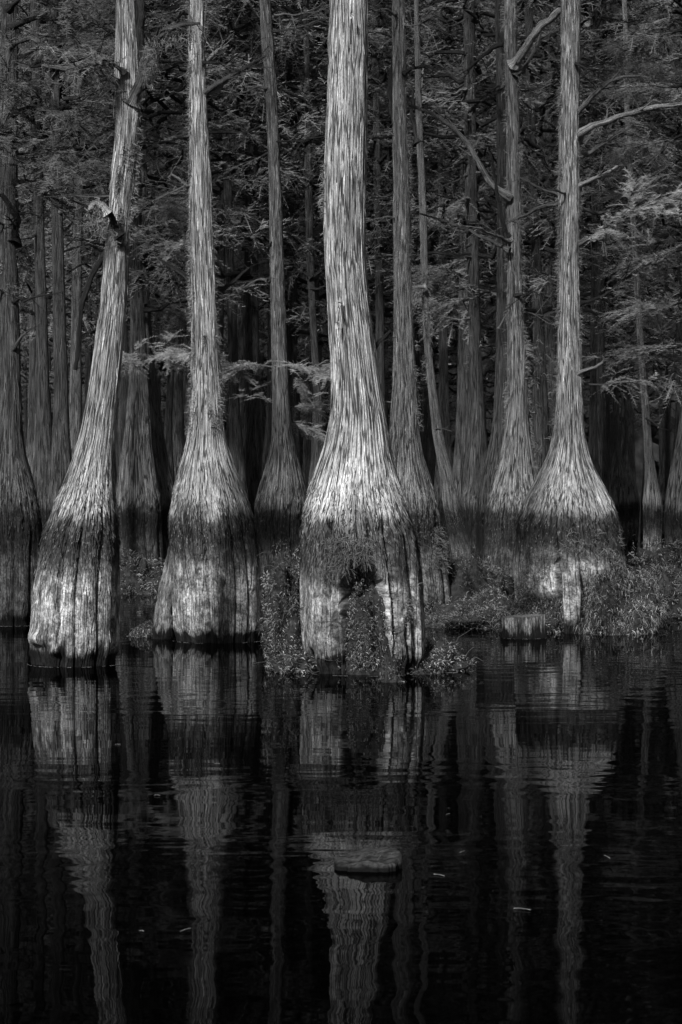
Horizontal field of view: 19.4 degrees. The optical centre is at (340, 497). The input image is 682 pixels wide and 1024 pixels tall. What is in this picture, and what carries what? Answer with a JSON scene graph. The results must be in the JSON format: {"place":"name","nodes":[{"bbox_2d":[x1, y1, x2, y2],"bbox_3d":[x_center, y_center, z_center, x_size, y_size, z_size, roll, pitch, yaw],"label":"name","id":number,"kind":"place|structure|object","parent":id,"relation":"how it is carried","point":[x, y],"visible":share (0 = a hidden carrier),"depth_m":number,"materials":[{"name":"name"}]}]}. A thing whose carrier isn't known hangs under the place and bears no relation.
{"place":"outdoors","nodes":[
{"label":"outdoors","id":0,"kind":"place"},
{"bbox_2d":[0,525,681,1023],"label":"water","id":1,"kind":"structure","parent":0,"point":[498,791],"depth_m":9.45,"materials":[{"name":"black liquid"}]},
{"bbox_2d":[18,12,67,448],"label":"distant cypress","id":2,"kind":"object","parent":1,"relation":"on","point":[25,405],"visible":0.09,"depth_m":77.16,"materials":[{"name":"grey plant"}]},
{"bbox_2d":[0,1,114,475],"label":"distant cypress","id":3,"kind":"object","parent":1,"relation":"on","point":[27,281],"visible":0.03,"depth_m":46.67,"materials":[{"name":"grey plant"}]},
{"bbox_2d":[18,0,100,280],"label":"distant cypress","id":4,"kind":"object","parent":1,"relation":"on","point":[28,200],"visible":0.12,"depth_m":43.96,"materials":[{"name":"grey plant"}]},
{"bbox_2d":[18,3,108,403],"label":"distant cypress","id":5,"kind":"object","parent":1,"relation":"on","point":[50,345],"visible":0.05,"depth_m":63.56,"materials":[{"name":"grey plant"}]},
{"bbox_2d":[18,6,109,471],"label":"distant cypress","id":6,"kind":"object","parent":1,"relation":"on","point":[31,398],"visible":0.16,"depth_m":49.81,"materials":[{"name":"grey plant"}]},
{"bbox_2d":[18,0,128,423],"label":"distant cypress","id":7,"kind":"object","parent":1,"relation":"on","point":[68,324],"visible":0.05,"depth_m":69.11,"materials":[{"name":"grey plant"}]},
{"bbox_2d":[0,0,173,625],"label":"cypress tree","id":8,"kind":"object","parent":1,"relation":"on","point":[21,525],"visible":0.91,"depth_m":24.76,"materials":[{"name":"grey plant"}]},
{"bbox_2d":[19,0,154,349],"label":"distant cypress","id":9,"kind":"object","parent":1,"relation":"on","point":[97,287],"visible":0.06,"depth_m":57.33,"materials":[{"name":"grey plant"}]},
{"bbox_2d":[0,0,188,518],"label":"cypress tree","id":10,"kind":"object","parent":1,"relation":"in","point":[60,457],"visible":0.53,"depth_m":34.89,"materials":[{"name":"grey plant"}]},
{"bbox_2d":[18,0,188,403],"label":"distant cypress","id":11,"kind":"object","parent":1,"relation":"on","point":[88,358],"visible":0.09,"depth_m":53.25,"materials":[{"name":"grey plant"}]},
{"bbox_2d":[0,1,214,457],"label":"distant cypress","id":12,"kind":"object","parent":1,"relation":"in","point":[75,402],"visible":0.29,"depth_m":41.01,"materials":[{"name":"grey plant"}]},
{"bbox_2d":[50,3,168,491],"bbox_3d":[-7.230,-10.637,61.995,4.922,24.990,4.886,-2,0,25],"label":"distant cypress","id":13,"kind":"object","parent":1,"relation":"on","point":[119,423],"visible":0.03,"depth_m":61.70,"materials":[{"name":"grey plant"}]},
{"bbox_2d":[0,0,227,530],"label":"cypress tree","id":14,"kind":"object","parent":1,"relation":"in","point":[42,453],"visible":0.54,"depth_m":35.91,"materials":[{"name":"grey plant"}]},
{"bbox_2d":[25,0,207,476],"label":"distant cypress","id":15,"kind":"object","parent":1,"relation":"on","point":[114,120],"visible":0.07,"depth_m":48.80,"materials":[{"name":"grey plant"}]},
{"bbox_2d":[0,0,240,453],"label":"distant cypress","id":16,"kind":"object","parent":1,"relation":"on","point":[125,379],"visible":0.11,"depth_m":41.47,"materials":[{"name":"grey plant"}]},
{"bbox_2d":[28,0,216,666],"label":"cypress tree","id":17,"kind":"object","parent":1,"relation":"on","point":[75,615],"visible":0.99,"depth_m":18.97,"materials":[{"name":"grey plant"}]},
{"bbox_2d":[125,621,152,637],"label":"grass tuft","id":18,"kind":"object","parent":1,"relation":"on","point":[143,631],"visible":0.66,"depth_m":22.82,"materials":[{"name":"grey plant"}]},
{"bbox_2d":[120,548,164,593],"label":"fern clump","id":19,"kind":"object","parent":1,"relation":"on","point":[139,574],"visible":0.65,"depth_m":33.23,"materials":[{"name":"grey plant"}]},
{"bbox_2d":[20,1,283,352],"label":"distant cypress","id":20,"kind":"object","parent":1,"relation":"on","point":[156,189],"visible":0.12,"depth_m":44.84,"materials":[{"name":"grey plant"}]},
{"bbox_2d":[18,0,317,567],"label":"cypress tree","id":21,"kind":"object","parent":1,"relation":"in","point":[140,503],"visible":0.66,"depth_m":37.74,"materials":[{"name":"grey plant"}]},
{"bbox_2d":[85,2,259,478],"bbox_3d":[-4.718,-11.642,54.593,6.087,27.000,5.867,-2,-1,16],"label":"distant cypress","id":22,"kind":"object","parent":1,"relation":"on","point":[178,436],"visible":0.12,"depth_m":54.38,"materials":[{"name":"grey plant"}]},
{"bbox_2d":[27,0,325,560],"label":"cypress tree","id":23,"kind":"object","parent":1,"relation":"on","point":[164,474],"visible":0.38,"depth_m":38.68,"materials":[{"name":"grey plant"}]},
{"bbox_2d":[100,0,260,483],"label":"distant cypress","id":24,"kind":"object","parent":1,"relation":"on","point":[168,416],"visible":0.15,"depth_m":51.62,"materials":[{"name":"grey plant"}]},
{"bbox_2d":[96,0,267,441],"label":"distant cypress","id":25,"kind":"object","parent":1,"relation":"on","point":[186,381],"visible":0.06,"depth_m":56.73,"materials":[{"name":"grey plant"}]},
{"bbox_2d":[108,0,286,337],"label":"distant cypress","id":26,"kind":"object","parent":1,"relation":"on","point":[217,5],"visible":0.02,"depth_m":51.39,"materials":[{"name":"grey plant"}]},
{"bbox_2d":[133,0,276,643],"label":"cypress tree","id":27,"kind":"object","parent":1,"relation":"on","point":[209,589],"visible":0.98,"depth_m":22.12,"materials":[{"name":"grey plant"}]},
{"bbox_2d":[95,0,377,516],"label":"cypress tree","id":28,"kind":"object","parent":1,"relation":"on","point":[250,422],"visible":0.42,"depth_m":40.86,"materials":[{"name":"grey plant"}]},
{"bbox_2d":[149,0,325,411],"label":"cypress tree","id":29,"kind":"object","parent":1,"relation":"on","point":[240,333],"visible":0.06,"depth_m":47.89,"materials":[{"name":"grey plant"}]},
{"bbox_2d":[150,0,326,366],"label":"distant cypress","id":30,"kind":"object","parent":1,"relation":"on","point":[221,257],"visible":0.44,"depth_m":40.08,"materials":[{"name":"grey plant"}]},
{"bbox_2d":[180,0,328,460],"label":"distant cypress","id":31,"kind":"object","parent":1,"relation":"on","point":[270,362],"visible":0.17,"depth_m":43.89,"materials":[{"name":"grey plant"}]},
{"bbox_2d":[214,17,326,455],"bbox_3d":[-2.603,-11.190,62.998,5.226,26.108,5.164,0,0,-21],"label":"distant cypress","id":32,"kind":"object","parent":1,"relation":"on","point":[262,359],"visible":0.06,"depth_m":62.95,"materials":[{"name":"grey plant"}]},
{"bbox_2d":[211,0,330,587],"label":"cypress tree","id":33,"kind":"object","parent":1,"relation":"in","point":[280,499],"visible":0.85,"depth_m":30.40,"materials":[{"name":"grey plant"}]},
{"bbox_2d":[213,6,329,374],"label":"distant cypress","id":34,"kind":"object","parent":1,"relation":"on","point":[265,336],"visible":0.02,"depth_m":55.67,"materials":[{"name":"grey plant"}]},
{"bbox_2d":[248,539,304,669],"bbox_3d":[-0.478,1.104,18.807,0.669,1.480,0.896,0,0,10],"label":"fern clump","id":35,"kind":"object","parent":1,"relation":"on","point":[281,622],"visible":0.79,"depth_m":18.55,"materials":[{"name":"grey plant"}]},
{"bbox_2d":[142,0,416,501],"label":"cypress tree","id":36,"kind":"object","parent":1,"relation":"on","point":[236,450],"visible":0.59,"depth_m":39.91,"materials":[{"name":"grey plant"}]},
{"bbox_2d":[179,0,380,474],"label":"distant cypress","id":37,"kind":"object","parent":1,"relation":"on","point":[266,432],"visible":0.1,"depth_m":47.38,"materials":[{"name":"grey plant"}]},
{"bbox_2d":[248,644,318,673],"bbox_3d":[-0.469,1.517,18.188,0.755,0.406,0.352,0,0,-12],"label":"fern clump","id":38,"kind":"object","parent":1,"relation":"on","point":[293,662],"visible":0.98,"depth_m":18.13,"materials":[{"name":"grey plant"}]},
{"bbox_2d":[183,0,392,280],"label":"distant cypress","id":39,"kind":"object","parent":1,"relation":"on","point":[284,214],"visible":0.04,"depth_m":51.91,"materials":[{"name":"grey plant"}]},
{"bbox_2d":[162,0,415,469],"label":"cypress tree","id":40,"kind":"object","parent":1,"relation":"on","point":[292,304],"visible":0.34,"depth_m":42.91,"materials":[{"name":"grey plant"}]},
{"bbox_2d":[225,41,372,481],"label":"distant cypress","id":41,"kind":"object","parent":1,"relation":"on","point":[305,439],"visible":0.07,"depth_m":68.25,"materials":[{"name":"grey plant"}]},
{"bbox_2d":[213,0,427,491],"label":"distant cypress","id":42,"kind":"object","parent":1,"relation":"on","point":[320,342],"visible":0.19,"depth_m":46.65,"materials":[{"name":"grey plant"}]},
{"bbox_2d":[206,0,446,491],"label":"cypress tree","id":43,"kind":"object","parent":1,"relation":"on","point":[316,446],"visible":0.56,"depth_m":39.94,"materials":[{"name":"grey plant"}]},
{"bbox_2d":[219,0,460,320],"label":"distant cypress","id":44,"kind":"object","parent":1,"relation":"on","point":[372,304],"visible":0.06,"depth_m":45.87,"materials":[{"name":"grey plant"}]},
{"bbox_2d":[300,48,389,440],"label":"distant cypress","id":45,"kind":"object","parent":1,"relation":"on","point":[325,426],"visible":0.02,"depth_m":83.98,"materials":[{"name":"grey plant"}]},
{"bbox_2d":[21,2,677,524],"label":"wood","id":46,"kind":"object","parent":1,"relation":"on","point":[639,442],"visible":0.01,"depth_m":116.94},
{"bbox_2d":[297,0,424,674],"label":"cypress tree","id":47,"kind":"object","parent":1,"relation":"in","point":[357,525],"visible":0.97,"depth_m":18.23,"materials":[{"name":"silver plant"}]},
{"bbox_2d":[316,578,407,674],"bbox_3d":[0.207,1.171,18.045,0.669,1.098,0.651,0,0,36],"label":"fern clump","id":48,"kind":"object","parent":47,"relation":"attached to","point":[367,652],"visible":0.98,"depth_m":17.98,"materials":[{"name":"grey plant"}]},
{"bbox_2d":[277,2,451,381],"bbox_3d":[0.282,-11.637,52.215,5.186,27.025,5.197,1,-2,-23],"label":"distant cypress","id":49,"kind":"object","parent":1,"relation":"on","point":[384,299],"visible":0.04,"depth_m":52.04,"materials":[{"name":"grey plant"}]},
{"bbox_2d":[243,0,492,413],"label":"distant cypress","id":50,"kind":"object","parent":1,"relation":"on","point":[379,314],"visible":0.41,"depth_m":40.92,"materials":[{"name":"grey plant"}]},
{"bbox_2d":[334,847,401,871],"bbox_3d":[0.117,1.622,8.608,0.295,0.196,0.221,0,0,0],"label":"sunken log","id":51,"kind":"object","parent":1,"relation":"in","point":[371,859],"visible":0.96,"depth_m":8.58,"materials":[{"name":"grey wood"}]},
{"bbox_2d":[286,5,458,362],"bbox_3d":[0.738,-10.182,55.106,5.004,24.047,5.197,0,0,26],"label":"distant cypress","id":52,"kind":"object","parent":1,"relation":"on","point":[373,273],"visible":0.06,"depth_m":55.04,"materials":[{"name":"grey plant"}]},
{"bbox_2d":[377,664,406,682],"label":"grass tuft","id":53,"kind":"object","parent":1,"relation":"on","point":[391,677],"visible":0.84,"depth_m":17.27,"materials":[{"name":"grey plant"}]},
{"bbox_2d":[367,47,428,424],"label":"distant cypress","id":54,"kind":"object","parent":1,"relation":"on","point":[387,388],"visible":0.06,"depth_m":89.15,"materials":[{"name":"grey plant"}]},
{"bbox_2d":[365,0,457,615],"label":"cypress tree","id":55,"kind":"object","parent":1,"relation":"in","point":[415,481],"visible":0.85,"depth_m":27.28,"materials":[{"name":"grey plant"}]},
{"bbox_2d":[309,0,523,486],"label":"distant cypress","id":56,"kind":"object","parent":1,"relation":"on","point":[431,459],"visible":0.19,"depth_m":48.95,"materials":[{"name":"grey plant"}]},
{"bbox_2d":[385,33,454,465],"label":"distant cypress","id":57,"kind":"object","parent":1,"relation":"on","point":[426,451],"visible":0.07,"depth_m":88.89,"materials":[{"name":"grey plant"}]},
{"bbox_2d":[388,0,471,568],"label":"slender tree","id":58,"kind":"object","parent":1,"relation":"in","point":[457,531],"visible":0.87,"depth_m":32.94,"materials":[{"name":"grey plant"}]},
{"bbox_2d":[368,6,493,442],"bbox_3d":[1.896,-12.123,54.768,5.110,27.975,5.592,-1,1,-14],"label":"distant cypress","id":59,"kind":"object","parent":1,"relation":"on","point":[416,323],"visible":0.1,"depth_m":54.71,"materials":[{"name":"grey plant"}]},
{"bbox_2d":[366,6,496,386],"bbox_3d":[2.692,-11.275,59.438,5.073,26.275,5.097,0,0,13],"label":"distant cypress","id":60,"kind":"object","parent":1,"relation":"on","point":[435,350],"visible":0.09,"depth_m":59.44,"materials":[{"name":"grey plant"}]},
{"bbox_2d":[384,15,480,457],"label":"distant cypress","id":61,"kind":"object","parent":1,"relation":"on","point":[423,416],"visible":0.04,"depth_m":85.49,"materials":[{"name":"grey plant"}]},
{"bbox_2d":[322,0,557,477],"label":"distant cypress","id":62,"kind":"object","parent":1,"relation":"on","point":[465,405],"visible":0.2,"depth_m":43.80,"materials":[{"name":"grey plant"}]},
{"bbox_2d":[389,0,496,406],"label":"distant cypress","id":63,"kind":"object","parent":1,"relation":"on","point":[454,343],"visible":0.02,"depth_m":65.64,"materials":[{"name":"grey plant"}]},
{"bbox_2d":[391,1,496,402],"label":"distant cypress","id":64,"kind":"object","parent":1,"relation":"on","point":[455,357],"visible":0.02,"depth_m":62.65,"materials":[{"name":"grey plant"}]},
{"bbox_2d":[418,627,482,671],"bbox_3d":[0.879,1.460,18.547,0.869,0.520,0.827,0,0,0],"label":"clump of leafy plants","id":65,"kind":"object","parent":1,"relation":"on","point":[441,656],"visible":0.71,"depth_m":18.36,"materials":[{"name":"grey plant"}]},
{"bbox_2d":[410,3,496,405],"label":"distant cypress","id":66,"kind":"object","parent":1,"relation":"on","point":[450,379],"visible":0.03,"depth_m":71.06,"materials":[{"name":"grey plant"}]},
{"bbox_2d":[365,0,542,568],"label":"distant cypress","id":67,"kind":"object","parent":1,"relation":"in","point":[443,395],"visible":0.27,"depth_m":44.66,"materials":[{"name":"grey plant"}]},
{"bbox_2d":[424,588,514,628],"bbox_3d":[1.763,1.411,25.093,2.105,0.631,1.898,0,0,-33],"label":"clump of leafy plants","id":68,"kind":"object","parent":1,"relation":"on","point":[462,614],"visible":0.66,"depth_m":24.73,"materials":[{"name":"grey plant"}]},
{"bbox_2d":[387,7,556,343],"bbox_3d":[3.932,-10.998,58.144,5.115,25.714,4.866,0,0,27],"label":"distant cypress","id":69,"kind":"object","parent":1,"relation":"on","point":[486,320],"visible":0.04,"depth_m":58.23,"materials":[{"name":"grey plant"}]},
{"bbox_2d":[367,0,585,565],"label":"cypress tree","id":70,"kind":"object","parent":1,"relation":"on","point":[456,470],"visible":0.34,"depth_m":43.89,"materials":[{"name":"grey plant"}]},
{"bbox_2d":[294,0,659,559],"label":"cypress tree","id":71,"kind":"object","parent":1,"relation":"on","point":[476,447],"visible":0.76,"depth_m":36.90,"materials":[{"name":"grey plant"}]},
{"bbox_2d":[447,543,514,602],"bbox_3d":[1.884,1.208,27.736,1.286,1.173,1.488,0,0,26],"label":"fern clump","id":72,"kind":"object","parent":1,"relation":"on","point":[475,578],"visible":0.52,"depth_m":27.53,"materials":[{"name":"grey plant"}]},
{"bbox_2d":[475,0,507,565],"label":"cypress tree","id":73,"kind":"object","parent":1,"relation":"on","point":[492,454],"visible":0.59,"depth_m":29.32,"materials":[{"name":"grey plant"}]},
{"bbox_2d":[407,0,598,596],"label":"cypress tree","id":74,"kind":"object","parent":1,"relation":"in","point":[515,474],"visible":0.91,"depth_m":28.38,"materials":[{"name":"grey plant"}]},
{"bbox_2d":[449,1,592,374],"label":"distant cypress","id":75,"kind":"object","parent":1,"relation":"on","point":[494,303],"visible":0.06,"depth_m":53.64,"materials":[{"name":"grey plant"}]},
{"bbox_2d":[382,0,661,375],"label":"distant cypress","id":76,"kind":"object","parent":1,"relation":"on","point":[584,329],"visible":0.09,"depth_m":47.02,"materials":[{"name":"grey plant"}]},
{"bbox_2d":[501,614,546,638],"bbox_3d":[2.090,1.545,22.750,0.522,0.410,0.525,0,0,0],"label":"cut stump","id":77,"kind":"object","parent":1,"relation":"on","point":[528,626],"visible":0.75,"depth_m":22.54,"materials":[{"name":"wood"}]},
{"bbox_2d":[485,583,563,632],"bbox_3d":[2.322,1.325,23.939,1.122,0.871,1.195,0,0,24],"label":"clump of leafy plants","id":78,"kind":"object","parent":1,"relation":"on","point":[525,604],"visible":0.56,"depth_m":23.73,"materials":[{"name":"grey plant"}]},
{"bbox_2d":[431,0,624,429],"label":"distant cypress","id":79,"kind":"object","parent":1,"relation":"on","point":[526,317],"visible":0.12,"depth_m":50.63,"materials":[{"name":"grey plant"}]},
{"bbox_2d":[406,0,679,474],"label":"cypress tree","id":80,"kind":"object","parent":1,"relation":"on","point":[540,418],"visible":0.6,"depth_m":37.90,"materials":[{"name":"grey plant"}]},
{"bbox_2d":[433,0,677,443],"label":"cypress tree","id":81,"kind":"object","parent":1,"relation":"on","point":[550,339],"visible":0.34,"depth_m":45.89,"materials":[{"name":"grey plant"}]},
{"bbox_2d":[452,0,681,476],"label":"distant cypress","id":82,"kind":"object","parent":1,"relation":"on","point":[593,444],"visible":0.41,"depth_m":43.20,"materials":[{"name":"grey plant"}]},
{"bbox_2d":[482,0,681,492],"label":"distant cypress","id":83,"kind":"object","parent":1,"relation":"on","point":[601,435],"visible":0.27,"depth_m":44.45,"materials":[{"name":"grey plant"}]},
{"bbox_2d":[506,0,681,633],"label":"cypress tree","id":84,"kind":"object","parent":1,"relation":"in","point":[568,528],"visible":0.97,"depth_m":24.00,"materials":[{"name":"grey plant"}]},
{"bbox_2d":[522,0,678,505],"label":"distant cypress","id":85,"kind":"object","parent":1,"relation":"on","point":[583,272],"visible":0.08,"depth_m":53.70,"materials":[{"name":"grey plant"}]},
{"bbox_2d":[530,0,676,379],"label":"distant cypress","id":86,"kind":"object","parent":1,"relation":"on","point":[589,306],"visible":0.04,"depth_m":60.23,"materials":[{"name":"grey plant"}]},
{"bbox_2d":[538,0,678,552],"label":"cypress tree","id":87,"kind":"object","parent":1,"relation":"on","point":[617,480],"visible":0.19,"depth_m":57.89,"materials":[{"name":"grey plant"}]},
{"bbox_2d":[543,2,676,455],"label":"distant cypress","id":88,"kind":"object","parent":1,"relation":"on","point":[621,396],"visible":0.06,"depth_m":71.24,"materials":[{"name":"grey plant"}]},
{"bbox_2d":[547,0,681,417],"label":"distant cypress","id":89,"kind":"object","parent":1,"relation":"on","point":[678,224],"visible":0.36,"depth_m":42.01,"materials":[{"name":"grey plant"}]},
{"bbox_2d":[554,544,677,634],"bbox_3d":[3.250,1.179,23.735,1.513,1.307,1.234,0,0,0],"label":"fern clump","id":90,"kind":"object","parent":1,"relation":"on","point":[617,601],"visible":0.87,"depth_m":23.43,"materials":[{"name":"grey plant"}]},
{"bbox_2d":[580,2,658,469],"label":"distant cypress","id":91,"kind":"object","parent":1,"relation":"on","point":[608,420],"visible":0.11,"depth_m":79.81,"materials":[{"name":"grey plant"}]},
{"bbox_2d":[580,0,678,544],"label":"distant cypress","id":92,"kind":"object","parent":1,"relation":"on","point":[634,504],"visible":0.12,"depth_m":67.53,"materials":[{"name":"grey plant"}]},
{"bbox_2d":[580,15,681,550],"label":"cypress tree","id":93,"kind":"object","parent":1,"relation":"in","point":[672,519],"visible":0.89,"depth_m":34.12,"materials":[{"name":"grey plant"}]},
{"bbox_2d":[581,0,681,551],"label":"slender tree","id":94,"kind":"object","parent":1,"relation":"in","point":[652,503],"visible":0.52,"depth_m":40.92,"materials":[{"name":"grey plant"}]},
{"bbox_2d":[586,8,676,535],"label":"distant cypress","id":95,"kind":"object","parent":1,"relation":"on","point":[634,398],"visible":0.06,"depth_m":82.16,"materials":[{"name":"grey plant"}]},
{"bbox_2d":[582,0,681,235],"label":"distant cypress","id":96,"kind":"object","parent":1,"relation":"on","point":[665,128],"visible":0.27,"depth_m":46.15,"materials":[{"name":"grey plant"}]},
{"bbox_2d":[584,0,681,456],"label":"distant cypress","id":97,"kind":"object","parent":1,"relation":"on","point":[678,326],"visible":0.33,"depth_m":50.44,"materials":[{"name":"grey plant"}]},
{"bbox_2d":[606,1,677,483],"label":"distant cypress","id":98,"kind":"object","parent":1,"relation":"on","point":[661,424],"visible":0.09,"depth_m":88.79,"materials":[{"name":"grey plant"}]},
{"bbox_2d":[606,9,678,400],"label":"distant cypress","id":99,"kind":"object","parent":1,"relation":"on","point":[673,245],"visible":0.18,"depth_m":57.33,"materials":[{"name":"grey plant"}]},
{"bbox_2d":[606,0,678,250],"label":"distant cypress","id":100,"kind":"object","parent":1,"relation":"on","point":[666,12],"visible":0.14,"depth_m":53.87,"materials":[{"name":"grey plant"}]},
{"bbox_2d":[607,5,678,537],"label":"distant cypress","id":101,"kind":"object","parent":1,"relation":"on","point":[662,481],"visible":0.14,"depth_m":79.59,"materials":[{"name":"grey plant"}]},
{"bbox_2d":[609,0,676,496],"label":"distant cypress","id":102,"kind":"object","parent":1,"relation":"on","point":[667,459],"visible":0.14,"depth_m":73.78,"materials":[{"name":"grey plant"}]},
{"bbox_2d":[626,534,681,577],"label":"fern clump","id":103,"kind":"object","parent":1,"relation":"on","point":[644,556],"visible":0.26,"depth_m":31.72,"materials":[{"name":"grey plant"}]},
{"bbox_2d":[634,546,681,618],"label":"fern clump","id":104,"kind":"object","parent":1,"relation":"on","point":[669,574],"visible":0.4,"depth_m":26.50,"materials":[{"name":"grey plant"}]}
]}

